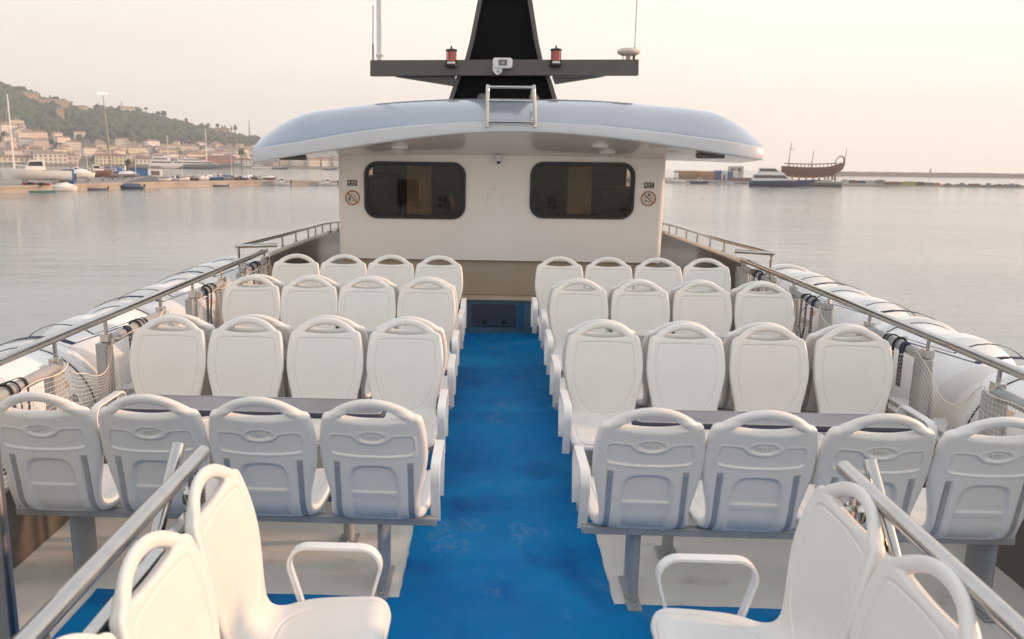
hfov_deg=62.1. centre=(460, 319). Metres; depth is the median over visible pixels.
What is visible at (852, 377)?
passenger seat
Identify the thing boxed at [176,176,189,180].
boat
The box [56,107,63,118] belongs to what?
hill building
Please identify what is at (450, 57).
navigation light
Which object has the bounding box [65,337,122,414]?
safety net
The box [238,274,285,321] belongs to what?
passenger seat
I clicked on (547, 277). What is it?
passenger seat
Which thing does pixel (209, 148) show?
house
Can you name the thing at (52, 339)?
side handrail
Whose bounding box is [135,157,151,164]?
harbour building
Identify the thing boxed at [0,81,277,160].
forest
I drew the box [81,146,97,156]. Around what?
house
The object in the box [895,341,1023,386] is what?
lashing strap
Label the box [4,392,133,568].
side bulwark
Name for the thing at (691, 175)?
long shed
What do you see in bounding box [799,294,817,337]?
tie cord
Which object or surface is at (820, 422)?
deck table
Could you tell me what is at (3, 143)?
house
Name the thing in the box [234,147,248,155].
house
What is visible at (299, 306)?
passenger seat
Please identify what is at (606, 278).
passenger seat
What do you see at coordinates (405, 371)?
passenger seat
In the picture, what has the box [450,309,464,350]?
bench frame
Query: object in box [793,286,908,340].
life raft
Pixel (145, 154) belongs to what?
house
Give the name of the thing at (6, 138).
house
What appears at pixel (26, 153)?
house
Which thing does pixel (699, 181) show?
boat
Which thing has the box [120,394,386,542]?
deck table
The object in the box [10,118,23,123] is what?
house
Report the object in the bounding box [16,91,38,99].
hill building
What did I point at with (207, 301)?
lashing strap
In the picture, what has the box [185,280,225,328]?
raft cradle
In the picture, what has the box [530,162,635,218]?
window frame
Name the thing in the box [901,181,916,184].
pier tent
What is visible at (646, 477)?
passenger seat
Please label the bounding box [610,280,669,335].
passenger seat
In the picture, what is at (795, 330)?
safety net
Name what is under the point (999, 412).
safety net
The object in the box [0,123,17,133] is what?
house
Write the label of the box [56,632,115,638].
passenger seat
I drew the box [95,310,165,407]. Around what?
raft cradle
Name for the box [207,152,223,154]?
house
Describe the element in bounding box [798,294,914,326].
lashing strap
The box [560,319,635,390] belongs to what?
passenger seat
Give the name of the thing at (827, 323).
safety net
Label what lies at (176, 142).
house
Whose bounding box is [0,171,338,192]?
quay
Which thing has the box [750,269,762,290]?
tie cord
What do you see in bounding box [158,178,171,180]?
boat
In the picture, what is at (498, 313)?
forward step
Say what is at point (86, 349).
life raft
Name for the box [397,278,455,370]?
passenger seat
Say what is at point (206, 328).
passenger seat
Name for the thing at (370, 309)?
passenger seat
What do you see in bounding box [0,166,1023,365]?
sea
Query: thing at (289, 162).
harbour building
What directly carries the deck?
on the hull
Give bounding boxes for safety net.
[3,362,71,492]
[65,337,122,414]
[115,309,169,395]
[168,294,202,326]
[198,280,229,327]
[247,259,271,284]
[735,267,766,290]
[787,289,822,339]
[816,307,861,336]
[862,335,916,415]
[908,353,984,444]
[979,387,1023,435]
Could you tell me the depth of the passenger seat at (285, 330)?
5.11 m
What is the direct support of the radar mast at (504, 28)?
on the wheelhouse
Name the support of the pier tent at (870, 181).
on the pier
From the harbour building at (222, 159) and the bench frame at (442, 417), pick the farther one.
the harbour building at (222, 159)
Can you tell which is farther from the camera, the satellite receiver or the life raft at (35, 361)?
the satellite receiver
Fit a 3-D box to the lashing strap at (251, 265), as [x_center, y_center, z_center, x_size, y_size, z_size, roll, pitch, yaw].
[-2.464,-0.083,8.004,1.051,0.880,0.119,-1,10,-8]
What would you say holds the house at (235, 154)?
on the hills
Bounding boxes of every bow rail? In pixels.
[235,219,339,271]
[662,221,774,275]
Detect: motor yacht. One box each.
[150,154,185,168]
[172,156,244,168]
[252,164,270,168]
[272,166,290,168]
[323,167,337,169]
[749,168,817,186]
[804,180,841,186]
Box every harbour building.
[0,155,33,162]
[20,147,42,155]
[33,151,67,163]
[67,153,78,163]
[94,154,126,164]
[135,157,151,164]
[204,155,235,163]
[234,158,251,165]
[287,157,332,165]
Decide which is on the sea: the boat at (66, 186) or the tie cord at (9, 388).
the boat at (66, 186)
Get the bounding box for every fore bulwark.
[267,227,342,275]
[657,231,740,289]
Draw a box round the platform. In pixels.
[730,177,751,180]
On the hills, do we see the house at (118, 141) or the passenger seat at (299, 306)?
the house at (118, 141)
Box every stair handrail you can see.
[11,442,210,638]
[836,459,1023,638]
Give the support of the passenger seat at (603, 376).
on the bench frame at (564, 417)
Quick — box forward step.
[458,294,538,333]
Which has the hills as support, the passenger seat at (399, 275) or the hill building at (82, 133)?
the hill building at (82, 133)
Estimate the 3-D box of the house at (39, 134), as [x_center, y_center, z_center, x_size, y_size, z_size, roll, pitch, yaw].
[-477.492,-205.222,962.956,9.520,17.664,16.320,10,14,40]
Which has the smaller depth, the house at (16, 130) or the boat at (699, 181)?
the boat at (699, 181)
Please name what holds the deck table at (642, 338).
on the deck
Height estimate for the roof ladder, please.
0.399 m
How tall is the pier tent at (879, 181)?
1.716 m
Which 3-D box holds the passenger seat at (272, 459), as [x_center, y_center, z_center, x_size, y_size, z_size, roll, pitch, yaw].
[-0.815,0.549,3.776,0.451,0.606,0.628,1,12,2]
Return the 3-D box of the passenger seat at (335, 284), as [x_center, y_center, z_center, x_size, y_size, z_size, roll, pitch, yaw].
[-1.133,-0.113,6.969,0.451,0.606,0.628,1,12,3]
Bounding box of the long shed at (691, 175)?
[674,171,699,179]
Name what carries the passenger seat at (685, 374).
on the bench frame at (564, 417)
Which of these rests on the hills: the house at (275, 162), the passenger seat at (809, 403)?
the house at (275, 162)
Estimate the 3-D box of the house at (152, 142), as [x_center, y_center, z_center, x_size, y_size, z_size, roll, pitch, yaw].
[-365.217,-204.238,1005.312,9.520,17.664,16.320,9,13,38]
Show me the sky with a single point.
(897, 85)
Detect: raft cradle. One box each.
[0,363,65,410]
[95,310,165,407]
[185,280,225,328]
[236,259,266,284]
[736,265,776,290]
[786,289,833,337]
[858,326,933,427]
[977,388,1023,435]
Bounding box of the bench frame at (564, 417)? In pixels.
[558,390,937,453]
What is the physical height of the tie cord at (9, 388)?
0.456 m
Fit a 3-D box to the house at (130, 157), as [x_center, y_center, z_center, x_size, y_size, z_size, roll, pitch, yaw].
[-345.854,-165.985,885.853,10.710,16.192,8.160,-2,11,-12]
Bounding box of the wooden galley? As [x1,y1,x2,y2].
[781,142,846,181]
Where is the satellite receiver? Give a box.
[617,48,640,58]
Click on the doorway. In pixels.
(152, 172)
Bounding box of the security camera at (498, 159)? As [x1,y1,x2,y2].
[495,155,501,163]
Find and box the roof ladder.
[485,84,536,127]
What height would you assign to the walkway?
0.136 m
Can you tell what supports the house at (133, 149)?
on the hills
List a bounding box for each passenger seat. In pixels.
[0,392,119,510]
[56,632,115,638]
[99,394,218,512]
[109,530,219,638]
[129,315,206,394]
[151,313,214,395]
[185,464,390,638]
[202,316,283,444]
[209,397,329,516]
[222,275,279,327]
[228,314,291,396]
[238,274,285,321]
[271,254,319,284]
[280,276,337,329]
[286,317,363,446]
[295,275,340,328]
[297,315,371,398]
[320,254,366,286]
[320,399,430,519]
[338,277,395,330]
[347,275,398,328]
[366,319,443,447]
[367,255,414,291]
[375,316,446,402]
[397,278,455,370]
[403,276,457,344]
[415,255,462,326]
[535,256,583,327]
[547,278,602,331]
[549,279,608,371]
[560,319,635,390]
[565,321,642,450]
[584,257,632,328]
[588,407,704,529]
[605,279,661,332]
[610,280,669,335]
[633,257,682,295]
[636,321,715,406]
[646,323,724,441]
[651,481,884,638]
[668,279,723,333]
[672,281,731,336]
[682,258,730,293]
[689,410,817,532]
[718,322,787,409]
[729,324,824,456]
[730,281,777,331]
[734,282,793,335]
[795,413,935,533]
[801,323,871,411]
[813,326,893,435]
[849,554,981,638]
[910,417,1023,539]
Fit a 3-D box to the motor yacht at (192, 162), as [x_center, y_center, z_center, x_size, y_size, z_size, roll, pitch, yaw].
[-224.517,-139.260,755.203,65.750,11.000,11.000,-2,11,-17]
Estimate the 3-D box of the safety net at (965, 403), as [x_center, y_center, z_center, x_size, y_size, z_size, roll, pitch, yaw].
[2.595,0.479,4.561,0.044,0.450,0.692,1,12,2]
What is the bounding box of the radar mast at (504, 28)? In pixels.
[370,0,638,98]
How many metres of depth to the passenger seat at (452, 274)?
7.82 m
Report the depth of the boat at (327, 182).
262.94 m
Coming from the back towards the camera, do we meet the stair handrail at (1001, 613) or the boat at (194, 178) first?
the boat at (194, 178)
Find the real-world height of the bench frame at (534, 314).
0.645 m
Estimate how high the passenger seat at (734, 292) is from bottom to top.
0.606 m
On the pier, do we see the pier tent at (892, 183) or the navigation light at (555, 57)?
the pier tent at (892, 183)
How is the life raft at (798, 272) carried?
on the hull
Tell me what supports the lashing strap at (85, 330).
attached to the raft cradle at (103, 354)
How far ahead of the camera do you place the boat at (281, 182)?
254.99 m
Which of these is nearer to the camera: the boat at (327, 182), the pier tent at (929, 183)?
the boat at (327, 182)
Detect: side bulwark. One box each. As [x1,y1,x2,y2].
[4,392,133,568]
[885,403,1023,588]
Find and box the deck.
[13,294,1023,638]
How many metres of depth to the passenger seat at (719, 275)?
7.85 m
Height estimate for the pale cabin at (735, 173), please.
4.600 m
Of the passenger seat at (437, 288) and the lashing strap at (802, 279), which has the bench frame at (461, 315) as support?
the passenger seat at (437, 288)
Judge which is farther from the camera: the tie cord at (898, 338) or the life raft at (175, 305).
the life raft at (175, 305)
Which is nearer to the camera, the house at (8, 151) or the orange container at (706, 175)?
the orange container at (706, 175)
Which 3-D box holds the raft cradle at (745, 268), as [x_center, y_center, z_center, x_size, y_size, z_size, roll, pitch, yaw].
[2.809,-0.224,8.019,0.130,0.466,1.010,1,12,2]
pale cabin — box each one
[722,170,726,179]
[733,171,737,176]
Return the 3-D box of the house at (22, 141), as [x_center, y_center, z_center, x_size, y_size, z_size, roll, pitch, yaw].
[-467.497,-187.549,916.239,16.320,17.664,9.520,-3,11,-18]
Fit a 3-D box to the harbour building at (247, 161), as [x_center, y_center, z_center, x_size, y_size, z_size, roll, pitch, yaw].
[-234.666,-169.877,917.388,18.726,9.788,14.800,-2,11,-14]
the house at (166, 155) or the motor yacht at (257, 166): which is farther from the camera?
the house at (166, 155)
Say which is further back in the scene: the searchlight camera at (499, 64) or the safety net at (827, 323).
the searchlight camera at (499, 64)
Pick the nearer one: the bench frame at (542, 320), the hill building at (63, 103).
the bench frame at (542, 320)
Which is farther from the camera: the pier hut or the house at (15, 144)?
the house at (15, 144)
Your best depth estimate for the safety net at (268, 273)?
8.25 m
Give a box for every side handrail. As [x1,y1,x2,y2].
[0,248,267,365]
[739,257,1023,390]
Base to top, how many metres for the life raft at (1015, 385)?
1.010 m
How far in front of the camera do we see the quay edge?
224.00 m
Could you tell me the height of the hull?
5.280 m
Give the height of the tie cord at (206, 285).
0.456 m
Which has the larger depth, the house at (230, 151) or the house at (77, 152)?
the house at (230, 151)
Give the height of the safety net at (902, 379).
0.462 m
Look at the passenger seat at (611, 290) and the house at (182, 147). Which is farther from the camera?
the house at (182, 147)
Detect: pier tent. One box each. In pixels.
[857,180,865,183]
[866,180,874,183]
[874,180,885,183]
[884,181,900,184]
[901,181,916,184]
[924,182,933,185]
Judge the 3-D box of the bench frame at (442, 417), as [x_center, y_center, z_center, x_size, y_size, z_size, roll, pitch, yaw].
[-1.032,0.720,4.760,1.913,0.645,0.389,1,12,2]
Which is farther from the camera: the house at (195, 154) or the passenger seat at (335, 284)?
the house at (195, 154)
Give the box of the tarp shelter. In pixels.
[67,169,74,183]
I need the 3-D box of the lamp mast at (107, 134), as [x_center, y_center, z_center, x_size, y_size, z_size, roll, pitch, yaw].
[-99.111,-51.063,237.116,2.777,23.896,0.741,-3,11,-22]
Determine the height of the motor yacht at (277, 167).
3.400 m
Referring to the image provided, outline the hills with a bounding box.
[0,116,372,169]
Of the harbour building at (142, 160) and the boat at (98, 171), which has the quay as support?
the boat at (98, 171)
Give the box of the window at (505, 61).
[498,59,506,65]
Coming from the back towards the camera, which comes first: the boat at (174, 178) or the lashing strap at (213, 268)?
the boat at (174, 178)
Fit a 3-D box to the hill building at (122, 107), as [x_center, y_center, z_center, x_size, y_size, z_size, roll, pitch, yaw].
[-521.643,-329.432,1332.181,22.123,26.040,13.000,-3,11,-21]
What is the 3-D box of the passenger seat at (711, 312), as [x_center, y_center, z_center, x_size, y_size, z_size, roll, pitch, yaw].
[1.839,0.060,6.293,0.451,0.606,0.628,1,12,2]
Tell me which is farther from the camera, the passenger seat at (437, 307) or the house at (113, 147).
the house at (113, 147)
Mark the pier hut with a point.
(740, 169)
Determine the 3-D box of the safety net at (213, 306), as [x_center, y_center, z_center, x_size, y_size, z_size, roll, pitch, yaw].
[-1.965,-0.046,6.855,0.044,0.450,0.712,1,12,2]
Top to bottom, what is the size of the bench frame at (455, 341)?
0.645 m
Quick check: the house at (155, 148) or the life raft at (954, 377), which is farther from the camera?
the house at (155, 148)
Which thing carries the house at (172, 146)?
on the hills
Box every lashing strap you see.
[0,325,132,347]
[1,377,30,409]
[29,317,147,336]
[95,287,209,321]
[117,283,217,316]
[158,264,254,283]
[178,261,260,274]
[749,269,843,285]
[757,273,859,290]
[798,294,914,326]
[808,298,934,333]
[882,333,1021,356]
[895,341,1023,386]
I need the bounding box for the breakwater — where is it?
[833,171,1023,177]
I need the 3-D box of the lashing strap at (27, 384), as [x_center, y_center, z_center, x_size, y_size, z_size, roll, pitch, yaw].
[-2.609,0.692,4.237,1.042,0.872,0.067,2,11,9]
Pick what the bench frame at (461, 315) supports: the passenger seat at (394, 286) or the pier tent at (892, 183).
the passenger seat at (394, 286)
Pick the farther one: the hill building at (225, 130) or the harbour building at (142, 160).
the hill building at (225, 130)
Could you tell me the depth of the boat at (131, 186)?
208.79 m
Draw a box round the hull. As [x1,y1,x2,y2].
[13,519,1023,589]
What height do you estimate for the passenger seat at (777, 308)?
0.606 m
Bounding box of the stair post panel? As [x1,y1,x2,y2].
[0,447,18,638]
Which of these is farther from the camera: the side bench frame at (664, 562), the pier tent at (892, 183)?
the pier tent at (892, 183)
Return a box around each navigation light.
[445,46,456,67]
[549,45,561,67]
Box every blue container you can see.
[713,170,721,179]
[727,171,732,180]
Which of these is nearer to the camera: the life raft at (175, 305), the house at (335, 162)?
the life raft at (175, 305)
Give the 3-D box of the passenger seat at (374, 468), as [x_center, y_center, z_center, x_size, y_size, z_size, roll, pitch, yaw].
[-0.349,0.557,3.759,0.451,0.606,0.628,1,12,3]
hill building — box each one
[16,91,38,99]
[36,99,68,107]
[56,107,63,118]
[74,130,85,138]
[76,105,87,109]
[120,101,134,110]
[214,128,229,132]
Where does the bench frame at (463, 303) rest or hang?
on the deck
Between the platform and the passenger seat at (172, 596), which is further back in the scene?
the platform
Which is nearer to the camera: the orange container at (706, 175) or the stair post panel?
the stair post panel
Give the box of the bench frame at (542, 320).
[539,309,553,349]
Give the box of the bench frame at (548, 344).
[544,329,563,374]
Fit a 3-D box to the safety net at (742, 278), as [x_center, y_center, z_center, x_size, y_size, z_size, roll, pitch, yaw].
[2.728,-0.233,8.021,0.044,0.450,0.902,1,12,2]
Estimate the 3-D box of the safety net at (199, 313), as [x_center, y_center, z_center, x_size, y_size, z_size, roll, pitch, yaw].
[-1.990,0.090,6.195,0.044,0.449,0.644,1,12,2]
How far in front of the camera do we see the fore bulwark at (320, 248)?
10.31 m
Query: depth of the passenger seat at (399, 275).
7.83 m
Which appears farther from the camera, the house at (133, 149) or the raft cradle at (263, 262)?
the house at (133, 149)
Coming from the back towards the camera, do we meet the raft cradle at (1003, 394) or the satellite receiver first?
the satellite receiver
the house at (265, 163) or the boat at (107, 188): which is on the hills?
the house at (265, 163)
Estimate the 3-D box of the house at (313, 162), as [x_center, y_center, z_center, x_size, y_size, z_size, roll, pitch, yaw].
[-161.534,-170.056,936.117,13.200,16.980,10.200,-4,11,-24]
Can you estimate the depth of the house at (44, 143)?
910.97 m
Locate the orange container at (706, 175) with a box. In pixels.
[700,171,713,179]
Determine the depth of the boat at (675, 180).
374.54 m
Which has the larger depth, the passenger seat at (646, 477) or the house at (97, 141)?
the house at (97, 141)
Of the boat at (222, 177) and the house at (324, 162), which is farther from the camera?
the house at (324, 162)
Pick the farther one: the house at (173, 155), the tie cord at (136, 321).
the house at (173, 155)
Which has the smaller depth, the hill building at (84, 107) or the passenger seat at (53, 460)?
the passenger seat at (53, 460)
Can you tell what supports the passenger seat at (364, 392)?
on the bench frame at (451, 377)
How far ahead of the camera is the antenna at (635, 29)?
9.39 m
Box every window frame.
[364,161,465,218]
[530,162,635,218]
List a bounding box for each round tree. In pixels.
[125,159,130,170]
[238,148,244,167]
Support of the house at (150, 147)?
on the hills
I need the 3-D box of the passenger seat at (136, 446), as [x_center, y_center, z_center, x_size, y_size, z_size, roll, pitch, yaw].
[-1.278,0.540,3.793,0.451,0.606,0.628,1,12,2]
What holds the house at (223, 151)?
on the hills
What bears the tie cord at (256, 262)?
hanging from the raft cradle at (263, 262)
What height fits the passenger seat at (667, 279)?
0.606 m
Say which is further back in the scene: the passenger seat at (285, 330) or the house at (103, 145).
the house at (103, 145)
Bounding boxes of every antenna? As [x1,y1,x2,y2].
[372,44,373,59]
[376,0,383,59]
[633,1,636,58]
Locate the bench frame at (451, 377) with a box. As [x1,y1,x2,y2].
[201,354,456,446]
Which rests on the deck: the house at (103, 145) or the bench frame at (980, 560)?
the bench frame at (980, 560)
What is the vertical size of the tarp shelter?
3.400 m
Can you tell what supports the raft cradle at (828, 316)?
on the side bulwark at (1010, 562)
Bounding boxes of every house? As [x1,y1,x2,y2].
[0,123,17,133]
[0,141,7,146]
[3,134,16,141]
[5,148,22,154]
[7,140,17,147]
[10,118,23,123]
[12,128,20,134]
[16,130,33,140]
[18,137,33,147]
[23,151,30,155]
[32,131,47,138]
[33,138,48,149]
[51,131,62,136]
[51,147,69,152]
[53,136,69,144]
[59,145,71,149]
[65,140,80,151]
[72,150,80,159]
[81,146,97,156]
[95,139,102,146]
[95,149,111,154]
[97,142,106,148]
[108,145,117,149]
[111,148,125,153]
[115,138,129,145]
[123,153,134,162]
[126,143,141,146]
[126,145,145,153]
[137,152,148,156]
[144,139,159,146]
[145,145,152,152]
[153,145,161,152]
[156,153,170,160]
[161,148,176,152]
[164,152,178,158]
[165,144,176,149]
[172,140,179,147]
[179,144,193,151]
[183,152,202,156]
[195,141,204,145]
[206,146,213,151]
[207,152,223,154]
[215,150,228,153]
[226,149,237,153]
[229,153,240,157]
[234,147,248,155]
[261,161,268,164]
[272,159,278,165]
[278,160,286,164]
[292,160,301,165]
[307,157,319,166]
[320,158,330,166]
[333,158,338,166]
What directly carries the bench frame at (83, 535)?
on the deck
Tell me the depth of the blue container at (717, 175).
401.44 m
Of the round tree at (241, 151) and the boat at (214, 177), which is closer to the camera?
the boat at (214, 177)
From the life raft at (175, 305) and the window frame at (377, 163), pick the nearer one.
the life raft at (175, 305)
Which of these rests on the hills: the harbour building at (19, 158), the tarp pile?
the harbour building at (19, 158)
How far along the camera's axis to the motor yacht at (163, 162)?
732.65 m
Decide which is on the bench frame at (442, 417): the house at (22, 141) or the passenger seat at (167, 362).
the passenger seat at (167, 362)
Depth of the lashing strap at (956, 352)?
5.33 m
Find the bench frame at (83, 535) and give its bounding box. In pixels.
[7,440,444,599]
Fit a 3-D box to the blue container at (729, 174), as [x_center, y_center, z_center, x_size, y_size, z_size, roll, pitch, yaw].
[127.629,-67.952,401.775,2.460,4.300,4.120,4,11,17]
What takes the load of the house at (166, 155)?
on the hills
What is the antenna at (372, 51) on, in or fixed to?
on the radar mast at (504, 28)
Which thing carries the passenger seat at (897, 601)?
on the side bench frame at (664, 562)
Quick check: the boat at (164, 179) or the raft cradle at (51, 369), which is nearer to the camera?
the raft cradle at (51, 369)
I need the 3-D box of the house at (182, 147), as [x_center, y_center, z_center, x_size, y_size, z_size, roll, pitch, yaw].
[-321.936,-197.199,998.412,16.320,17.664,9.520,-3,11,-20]
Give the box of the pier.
[626,177,1023,187]
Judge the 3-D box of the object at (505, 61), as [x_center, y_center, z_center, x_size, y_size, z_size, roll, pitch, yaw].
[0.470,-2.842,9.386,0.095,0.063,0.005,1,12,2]
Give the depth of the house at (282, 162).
936.00 m
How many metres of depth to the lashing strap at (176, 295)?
6.94 m
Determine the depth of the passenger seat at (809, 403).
5.07 m
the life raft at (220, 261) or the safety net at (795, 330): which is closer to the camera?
the safety net at (795, 330)
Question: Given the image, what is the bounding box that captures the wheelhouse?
[253,98,762,294]
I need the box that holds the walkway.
[52,332,781,638]
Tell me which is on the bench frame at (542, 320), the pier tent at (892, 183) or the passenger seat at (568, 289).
the passenger seat at (568, 289)
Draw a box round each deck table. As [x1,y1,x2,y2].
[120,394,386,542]
[630,409,912,559]
[636,335,724,346]
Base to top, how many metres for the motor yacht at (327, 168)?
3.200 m
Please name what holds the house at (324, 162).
on the hills
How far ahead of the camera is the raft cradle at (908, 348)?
4.89 m
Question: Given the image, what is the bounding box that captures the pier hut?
[728,166,743,177]
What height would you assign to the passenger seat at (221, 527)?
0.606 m
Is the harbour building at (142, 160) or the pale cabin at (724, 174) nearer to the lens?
the pale cabin at (724, 174)
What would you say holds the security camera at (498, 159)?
attached to the wheelhouse
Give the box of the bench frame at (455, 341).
[444,330,459,375]
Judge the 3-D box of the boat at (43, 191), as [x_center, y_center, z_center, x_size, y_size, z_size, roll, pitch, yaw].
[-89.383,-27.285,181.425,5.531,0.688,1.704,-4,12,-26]
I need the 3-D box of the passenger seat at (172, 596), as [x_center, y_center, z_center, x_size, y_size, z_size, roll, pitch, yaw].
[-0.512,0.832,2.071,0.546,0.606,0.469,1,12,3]
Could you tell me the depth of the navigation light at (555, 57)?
9.40 m
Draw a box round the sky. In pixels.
[0,0,1023,172]
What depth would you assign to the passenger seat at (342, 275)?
7.83 m
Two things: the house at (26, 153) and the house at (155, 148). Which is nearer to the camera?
the house at (26, 153)
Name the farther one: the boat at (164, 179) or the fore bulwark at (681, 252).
the boat at (164, 179)
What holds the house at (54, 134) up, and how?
on the hills
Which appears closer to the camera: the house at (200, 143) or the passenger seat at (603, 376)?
the passenger seat at (603, 376)
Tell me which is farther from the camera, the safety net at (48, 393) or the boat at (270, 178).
the boat at (270, 178)
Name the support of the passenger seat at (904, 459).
on the bench frame at (980, 560)
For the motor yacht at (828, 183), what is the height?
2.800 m
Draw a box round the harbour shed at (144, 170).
[129,165,162,175]
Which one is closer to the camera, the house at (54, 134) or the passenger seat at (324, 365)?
the passenger seat at (324, 365)
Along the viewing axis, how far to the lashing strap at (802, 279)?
8.10 m
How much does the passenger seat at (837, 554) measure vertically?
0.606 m
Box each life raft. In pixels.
[0,339,118,550]
[39,300,175,394]
[125,274,215,326]
[184,256,257,285]
[750,264,837,293]
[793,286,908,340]
[875,316,1015,417]
[933,365,1023,436]
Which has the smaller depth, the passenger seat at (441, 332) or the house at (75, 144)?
the passenger seat at (441, 332)
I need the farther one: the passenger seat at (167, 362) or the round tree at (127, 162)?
the round tree at (127, 162)
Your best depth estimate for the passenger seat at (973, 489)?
3.40 m
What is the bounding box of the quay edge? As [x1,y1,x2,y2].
[0,180,338,187]
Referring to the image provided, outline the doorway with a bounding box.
[151,171,159,174]
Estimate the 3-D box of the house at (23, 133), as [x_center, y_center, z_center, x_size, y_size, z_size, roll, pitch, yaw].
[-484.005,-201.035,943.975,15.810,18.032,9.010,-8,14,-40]
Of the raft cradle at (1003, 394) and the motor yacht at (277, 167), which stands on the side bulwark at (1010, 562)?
the raft cradle at (1003, 394)
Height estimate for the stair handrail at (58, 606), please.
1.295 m
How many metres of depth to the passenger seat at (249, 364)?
4.96 m
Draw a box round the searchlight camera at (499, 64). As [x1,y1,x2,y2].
[493,58,512,74]
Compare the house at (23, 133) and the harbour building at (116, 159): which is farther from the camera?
the house at (23, 133)
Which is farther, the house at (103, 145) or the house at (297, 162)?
the house at (103, 145)
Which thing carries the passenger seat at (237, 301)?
on the bench frame at (455, 341)
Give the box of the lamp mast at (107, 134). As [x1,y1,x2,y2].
[97,93,112,179]
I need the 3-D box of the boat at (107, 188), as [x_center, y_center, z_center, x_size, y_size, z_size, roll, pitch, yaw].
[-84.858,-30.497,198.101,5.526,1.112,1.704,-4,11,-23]
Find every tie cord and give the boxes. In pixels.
[0,381,22,408]
[128,318,144,326]
[201,283,219,324]
[250,261,260,284]
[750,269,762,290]
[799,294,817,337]
[886,334,906,407]
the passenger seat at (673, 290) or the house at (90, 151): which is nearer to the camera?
the passenger seat at (673, 290)
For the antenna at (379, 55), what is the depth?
9.51 m
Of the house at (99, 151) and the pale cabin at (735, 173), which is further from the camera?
the house at (99, 151)
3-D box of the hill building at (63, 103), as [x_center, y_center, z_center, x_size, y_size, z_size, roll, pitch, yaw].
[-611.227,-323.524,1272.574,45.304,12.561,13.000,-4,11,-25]
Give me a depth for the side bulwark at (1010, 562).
4.03 m
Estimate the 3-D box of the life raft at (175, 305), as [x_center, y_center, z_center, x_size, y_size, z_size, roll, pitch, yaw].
[-2.541,0.140,7.625,0.915,1.010,1.310,1,12,2]
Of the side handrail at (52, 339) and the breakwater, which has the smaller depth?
the side handrail at (52, 339)
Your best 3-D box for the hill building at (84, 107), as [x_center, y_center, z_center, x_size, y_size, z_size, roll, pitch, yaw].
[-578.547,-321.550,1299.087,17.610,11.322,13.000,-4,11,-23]
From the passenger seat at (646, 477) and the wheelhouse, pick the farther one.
the wheelhouse
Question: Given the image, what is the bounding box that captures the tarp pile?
[128,175,159,181]
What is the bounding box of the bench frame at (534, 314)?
[531,297,538,332]
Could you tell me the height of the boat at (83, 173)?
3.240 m
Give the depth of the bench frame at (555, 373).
5.38 m
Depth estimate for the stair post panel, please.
2.44 m
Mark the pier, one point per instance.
(747, 182)
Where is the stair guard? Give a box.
[82,508,186,633]
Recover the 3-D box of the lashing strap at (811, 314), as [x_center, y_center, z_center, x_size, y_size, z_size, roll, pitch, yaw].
[3.250,0.293,6.508,1.131,0.876,0.128,3,11,11]
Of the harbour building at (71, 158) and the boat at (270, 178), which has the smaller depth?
the boat at (270, 178)
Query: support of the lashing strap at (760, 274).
attached to the raft cradle at (745, 268)
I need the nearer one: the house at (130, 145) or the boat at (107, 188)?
the boat at (107, 188)
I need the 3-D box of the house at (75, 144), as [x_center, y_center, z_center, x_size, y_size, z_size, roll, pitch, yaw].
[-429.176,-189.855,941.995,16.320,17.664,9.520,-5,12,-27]
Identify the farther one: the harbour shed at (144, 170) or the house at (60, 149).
the house at (60, 149)
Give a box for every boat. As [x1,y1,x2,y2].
[0,94,71,184]
[29,190,55,191]
[54,182,77,190]
[74,169,94,181]
[87,186,108,189]
[88,164,112,180]
[104,174,123,179]
[118,171,139,179]
[120,183,145,188]
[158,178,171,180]
[171,176,180,180]
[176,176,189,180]
[190,175,198,180]
[208,174,219,179]
[217,174,224,179]
[265,176,275,179]
[274,178,291,185]
[318,179,338,185]
[665,177,685,182]
[690,178,708,183]
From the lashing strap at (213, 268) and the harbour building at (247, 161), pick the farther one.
the harbour building at (247, 161)
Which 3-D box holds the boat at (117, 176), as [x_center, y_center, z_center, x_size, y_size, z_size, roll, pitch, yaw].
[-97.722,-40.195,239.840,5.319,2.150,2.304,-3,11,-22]
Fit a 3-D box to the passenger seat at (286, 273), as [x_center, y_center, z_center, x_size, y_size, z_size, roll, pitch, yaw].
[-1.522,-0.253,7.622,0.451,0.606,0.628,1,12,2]
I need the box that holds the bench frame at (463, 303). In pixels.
[460,298,466,334]
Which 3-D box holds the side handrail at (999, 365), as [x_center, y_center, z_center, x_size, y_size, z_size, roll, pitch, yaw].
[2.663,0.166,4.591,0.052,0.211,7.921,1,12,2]
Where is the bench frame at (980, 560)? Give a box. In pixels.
[572,445,1023,622]
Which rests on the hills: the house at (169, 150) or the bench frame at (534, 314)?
the house at (169, 150)
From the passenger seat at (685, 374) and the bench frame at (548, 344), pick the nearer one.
the passenger seat at (685, 374)
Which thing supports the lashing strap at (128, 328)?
attached to the raft cradle at (103, 354)
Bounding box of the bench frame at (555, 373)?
[550,354,817,464]
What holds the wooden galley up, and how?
on the pier
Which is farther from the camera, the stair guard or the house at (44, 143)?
the house at (44, 143)
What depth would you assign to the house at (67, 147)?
910.63 m
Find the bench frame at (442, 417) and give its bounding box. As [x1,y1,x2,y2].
[91,389,448,450]
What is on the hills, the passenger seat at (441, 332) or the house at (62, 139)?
the house at (62, 139)
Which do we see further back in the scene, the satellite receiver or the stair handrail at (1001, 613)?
the satellite receiver
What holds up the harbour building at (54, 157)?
on the hills
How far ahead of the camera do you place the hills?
905.41 m
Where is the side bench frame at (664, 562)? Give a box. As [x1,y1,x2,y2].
[655,553,758,616]
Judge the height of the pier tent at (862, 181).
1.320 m
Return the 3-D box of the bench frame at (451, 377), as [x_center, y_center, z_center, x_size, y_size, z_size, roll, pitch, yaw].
[-0.991,0.553,5.572,1.913,0.645,0.389,1,12,2]

